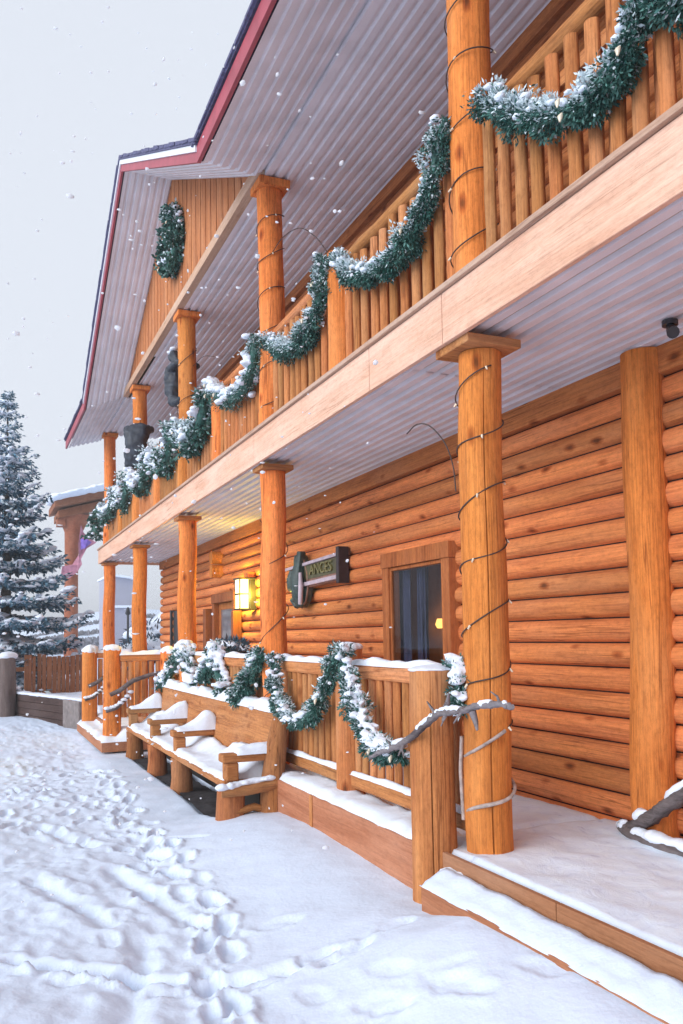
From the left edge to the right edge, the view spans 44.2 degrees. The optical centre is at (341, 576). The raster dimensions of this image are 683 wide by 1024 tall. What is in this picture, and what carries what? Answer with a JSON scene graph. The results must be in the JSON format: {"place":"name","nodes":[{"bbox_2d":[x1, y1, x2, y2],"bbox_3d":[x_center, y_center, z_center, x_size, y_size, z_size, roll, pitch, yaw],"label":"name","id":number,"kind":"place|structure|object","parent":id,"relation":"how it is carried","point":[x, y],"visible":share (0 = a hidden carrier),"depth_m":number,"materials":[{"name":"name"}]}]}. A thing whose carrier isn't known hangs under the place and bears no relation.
{"place":"outdoors","nodes":[
{"label":"outdoors","id":0,"kind":"place"},
{"bbox_2d":[0,0,250,616],"label":"sky","id":1,"kind":"structure","parent":0,"point":[64,258],"materials":[{"name":"white"}]},
{"bbox_2d":[0,6,445,906],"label":"falling snow","id":2,"kind":"structure","parent":0,"point":[118,328],"depth_m":5.81,"materials":[{"name":"white snow"}]},
{"bbox_2d":[216,633,251,653],"bbox_3d":[-1.448,0.996,10.977,0.608,0.520,0.950,1,-4,-23],"label":"snowy shrub","id":3,"kind":"object","parent":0,"point":[235,644],"visible":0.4,"depth_m":10.77,"materials":[{"name":"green plant"}]},
{"bbox_2d":[0,609,663,1023],"bbox_3d":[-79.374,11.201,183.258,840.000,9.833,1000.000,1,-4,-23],"label":"ground","id":4,"kind":"structure","parent":0,"point":[190,913],"depth_m":4.89,"materials":[{"name":"white snow"}]},
{"bbox_2d":[0,651,17,716],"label":"grey post","id":5,"kind":"object","parent":4,"relation":"on","point":[7,683],"visible":0.94,"depth_m":17.99,"materials":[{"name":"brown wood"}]},
{"bbox_2d":[15,691,81,729],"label":"retaining wall","id":6,"kind":"structure","parent":4,"relation":"on","point":[64,711],"depth_m":16.80,"materials":[{"name":"grey wood"}]},
{"bbox_2d":[16,654,81,692],"bbox_3d":[-6.726,2.289,19.454,1.550,0.999,0.170,1,-4,-23],"label":"board fence","id":7,"kind":"object","parent":4,"relation":"on","point":[55,668],"visible":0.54,"depth_m":19.44,"materials":[{"name":"brown wood"}]},
{"bbox_2d":[0,390,102,692],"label":"blue spruce","id":8,"kind":"object","parent":4,"relation":"on","point":[15,550],"visible":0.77,"depth_m":20.30,"materials":[{"name":"green plant"}]},
{"bbox_2d":[46,481,119,656],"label":"log pavilion","id":9,"kind":"structure","parent":4,"relation":"on","point":[69,510],"depth_m":38.02,"materials":[{"name":"brown wood"}]},
{"bbox_2d":[61,526,95,577],"bbox_3d":[-11.846,-1.110,37.912,1.485,2.450,0.436,0,-4,-7],"label":"banner","id":10,"kind":"object","parent":9,"relation":"hanging from","point":[83,546],"visible":0.85,"depth_m":37.87,"materials":[{"name":"fabric"}]},
{"bbox_2d":[30,613,155,654],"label":"hillside scrub","id":11,"kind":"object","parent":4,"relation":"on","point":[87,640],"visible":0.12,"depth_m":100.77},
{"bbox_2d":[97,574,132,649],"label":"grey barn","id":12,"kind":"structure","parent":4,"relation":"on","point":[123,591],"depth_m":60.78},
{"bbox_2d":[119,644,131,661],"bbox_3d":[-5.929,2.361,23.467,1.211,1.014,1.227,-2,-4,20],"label":"snowy shrub","id":13,"kind":"object","parent":4,"relation":"on","point":[126,646],"visible":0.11,"depth_m":23.27,"materials":[{"name":"white snow"}]},
{"bbox_2d":[125,607,130,640],"bbox_3d":[-6.713,2.179,26.422,0.171,2.400,0.180,1,-4,-23],"label":"lamp pole","id":14,"kind":"object","parent":4,"relation":"on","point":[127,613],"visible":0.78,"depth_m":26.44,"materials":[{"name":"metal"}]},
{"bbox_2d":[118,616,162,644],"bbox_3d":[-6.757,2.403,29.682,2.241,2.055,1.666,1,-4,-23],"label":"snowy shrub","id":15,"kind":"object","parent":4,"relation":"on","point":[152,628],"visible":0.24,"depth_m":29.30,"materials":[{"name":"white snow"}]},
{"bbox_2d":[120,632,161,678],"bbox_3d":[-5.932,2.410,25.645,1.907,1.505,1.586,1,-4,-23],"label":"snowy shrub","id":16,"kind":"object","parent":4,"relation":"on","point":[153,642],"visible":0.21,"depth_m":25.33,"materials":[{"name":"white snow"}]},
{"bbox_2d":[148,611,161,622],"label":"white cottage","id":17,"kind":"structure","parent":4,"relation":"on","point":[154,618],"depth_m":60.75,"materials":[{"name":"grey"}]},
{"bbox_2d":[133,758,216,816],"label":"soil","id":18,"kind":"structure","parent":4,"relation":"on","point":[205,804],"depth_m":9.25,"materials":[{"name":"black soil"}]},
{"bbox_2d":[126,679,288,820],"bbox_3d":[-1.843,1.907,10.038,0.792,1.172,5.645,1,-4,-23],"label":"log bench","id":19,"kind":"object","parent":4,"relation":"on","point":[229,754],"visible":0.92,"depth_m":9.02,"materials":[{"name":"brown wood"}]},
{"bbox_2d":[64,0,682,1023],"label":"log lodge","id":20,"kind":"structure","parent":4,"relation":"on","point":[552,298],"depth_m":6.22,"materials":[{"name":"brown wood"}]},
{"bbox_2d":[80,509,103,541],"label":"garland","id":21,"kind":"object","parent":20,"relation":"hanging from","point":[95,528],"visible":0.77,"depth_m":19.45},
{"bbox_2d":[95,485,116,529],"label":"garland","id":22,"kind":"object","parent":20,"relation":"attached to","point":[106,514],"visible":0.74,"depth_m":18.04},
{"bbox_2d":[104,473,131,517],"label":"garland","id":23,"kind":"object","parent":20,"relation":"attached to","point":[119,499],"visible":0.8,"depth_m":16.30},
{"bbox_2d":[113,446,151,498],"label":"garland","id":24,"kind":"object","parent":20,"relation":"attached to","point":[140,477],"visible":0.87,"depth_m":14.50},
{"bbox_2d":[123,423,153,468],"bbox_3d":[-3.749,-2.383,15.518,0.607,0.888,0.586,-1,-4,0],"label":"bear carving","id":25,"kind":"object","parent":20,"relation":"attached to","point":[136,435],"visible":0.83,"depth_m":15.31,"materials":[{"name":"paint"}]},
{"bbox_2d":[138,420,177,480],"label":"garland","id":26,"kind":"object","parent":20,"relation":"attached to","point":[158,463],"visible":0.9,"depth_m":12.62},
{"bbox_2d":[151,198,185,280],"bbox_3d":[-2.471,-4.910,12.270,0.501,1.205,1.092,1,-4,-23],"label":"wreath","id":27,"kind":"object","parent":20,"relation":"attached to","point":[170,246],"visible":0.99,"depth_m":11.96,"materials":[{"name":"green plant"}]},
{"bbox_2d":[170,610,177,646],"bbox_3d":[-3.501,1.660,17.912,0.100,1.890,1.000,1,-4,-23],"label":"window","id":28,"kind":"structure","parent":20,"relation":"in","point":[175,634],"depth_m":18.28,"materials":[{"name":"black glass"}]},
{"bbox_2d":[152,637,197,691],"bbox_3d":[-2.309,1.290,11.855,0.429,0.859,1.995,1,-4,-23],"label":"garland","id":29,"kind":"object","parent":20,"relation":"attached to","point":[183,650],"visible":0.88,"depth_m":11.45},
{"bbox_2d":[164,347,199,408],"bbox_3d":[-2.382,-2.918,12.387,0.506,0.942,0.442,-4,-5,40],"label":"bear carving","id":30,"kind":"object","parent":20,"relation":"attached to","point":[171,383],"visible":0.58,"depth_m":12.29,"materials":[{"name":"paint"}]},
{"bbox_2d":[159,383,211,463],"bbox_3d":[-2.023,-1.937,11.230,0.644,0.897,1.856,1,-4,-23],"label":"garland","id":31,"kind":"object","parent":20,"relation":"attached to","point":[187,438],"visible":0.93,"depth_m":10.82},
{"bbox_2d":[177,348,214,452],"bbox_3d":[-2.080,-2.525,11.812,0.320,1.814,1.114,1,-4,-23],"label":"light cord","id":32,"kind":"object","parent":20,"relation":"attached to","point":[177,372],"visible":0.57,"depth_m":12.07,"materials":[{"name":"black plastic"}]},
{"bbox_2d":[192,638,232,696],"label":"garland","id":33,"kind":"object","parent":20,"relation":"attached to","point":[211,661],"visible":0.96,"depth_m":10.03},
{"bbox_2d":[219,602,231,650],"bbox_3d":[-1.930,1.382,14.244,0.114,1.875,1.110,1,-4,-23],"label":"door","id":34,"kind":"structure","parent":20,"relation":"in","point":[225,609],"depth_m":14.43,"materials":[{"name":"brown wood"}]},
{"bbox_2d":[197,332,262,412],"bbox_3d":[-1.234,-2.152,9.427,0.363,0.696,2.036,1,-4,-23],"label":"garland","id":35,"kind":"object","parent":20,"relation":"attached to","point":[222,395],"visible":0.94,"depth_m":8.93},
{"bbox_2d":[233,572,256,609],"bbox_3d":[-1.479,0.229,12.923,0.305,0.585,0.300,1,-4,-23],"label":"wall lantern","id":36,"kind":"object","parent":20,"relation":"attached to","point":[245,593],"depth_m":12.82,"materials":[{"name":"glass"}]},
{"bbox_2d":[224,644,266,709],"bbox_3d":[-0.957,1.074,8.637,0.386,0.748,0.921,1,-4,-23],"label":"garland","id":37,"kind":"object","parent":20,"relation":"attached to","point":[247,676],"visible":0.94,"depth_m":8.58},
{"bbox_2d":[259,520,288,696],"bbox_3d":[-0.679,0.373,8.465,0.306,1.914,0.309,1,-4,-23],"label":"light cord","id":38,"kind":"object","parent":20,"relation":"attached to","point":[286,604],"visible":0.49,"depth_m":8.38,"materials":[{"name":"black plastic"}]},
{"bbox_2d":[255,214,327,412],"bbox_3d":[-0.410,-2.788,7.983,0.312,2.343,1.886,1,-4,-23],"label":"light cord","id":39,"kind":"object","parent":20,"relation":"attached to","point":[276,286],"visible":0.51,"depth_m":8.57,"materials":[{"name":"black plastic"}]},
{"bbox_2d":[256,252,331,366],"bbox_3d":[-0.419,-2.289,7.604,0.314,0.728,1.653,1,-4,-23],"label":"garland","id":40,"kind":"object","parent":20,"relation":"attached to","point":[305,334],"visible":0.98,"depth_m":7.24},
{"bbox_2d":[263,651,337,731],"bbox_3d":[-0.353,1.007,7.303,0.302,0.724,1.682,1,-4,-23],"label":"garland","id":41,"kind":"object","parent":20,"relation":"attached to","point":[315,706],"visible":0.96,"depth_m":7.15},
{"bbox_2d":[285,546,348,608],"bbox_3d":[-0.448,0.034,10.549,0.255,0.741,2.130,1,-4,-23],"label":"wall sign","id":42,"kind":"object","parent":20,"relation":"attached to","point":[306,576],"visible":0.99,"depth_m":10.39,"materials":[{"name":"green wood"}]},
{"bbox_2d":[326,640,409,769],"bbox_3d":[0.182,0.874,5.899,0.297,0.881,1.447,1,-4,-20],"label":"garland","id":43,"kind":"object","parent":20,"relation":"attached to","point":[368,735],"visible":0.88,"depth_m":6.01},
{"bbox_2d":[325,114,450,293],"bbox_3d":[0.305,-2.421,5.914,0.331,0.761,1.843,1,-4,-23],"label":"garland","id":44,"kind":"object","parent":20,"relation":"attached to","point":[403,249],"visible":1,"depth_m":5.50},
{"bbox_2d":[380,540,463,735],"bbox_3d":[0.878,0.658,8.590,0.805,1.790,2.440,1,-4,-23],"label":"window","id":45,"kind":"structure","parent":20,"relation":"in","point":[419,584],"depth_m":8.53,"materials":[{"name":"brown wood"}]},
{"bbox_2d":[441,652,469,719],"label":"garland","id":46,"kind":"object","parent":20,"relation":"attached to","point":[456,673],"visible":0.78,"depth_m":4.91},
{"bbox_2d":[406,365,516,819],"bbox_3d":[0.695,0.122,5.315,0.319,2.662,1.067,1,-4,-23],"label":"light cord","id":47,"kind":"object","parent":20,"relation":"attached to","point":[511,795],"visible":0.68,"depth_m":4.89,"materials":[{"name":"black plastic"}]},
{"bbox_2d":[444,0,498,268],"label":"light cord","id":48,"kind":"object","parent":20,"relation":"attached to","point":[451,130],"visible":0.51,"depth_m":5.08,"materials":[{"name":"black plastic"}]},
{"bbox_2d":[460,0,665,146],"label":"garland","id":49,"kind":"object","parent":20,"relation":"attached to","point":[624,56],"visible":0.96,"depth_m":3.95},
{"bbox_2d":[616,780,682,856],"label":"bent log","id":50,"kind":"object","parent":20,"relation":"on","point":[639,824],"visible":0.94,"depth_m":4.85,"materials":[{"name":"grey wood"}]},
{"bbox_2d":[629,0,682,41],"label":"garland","id":51,"kind":"object","parent":20,"relation":"attached to","point":[660,12],"visible":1,"depth_m":3.45}
]}

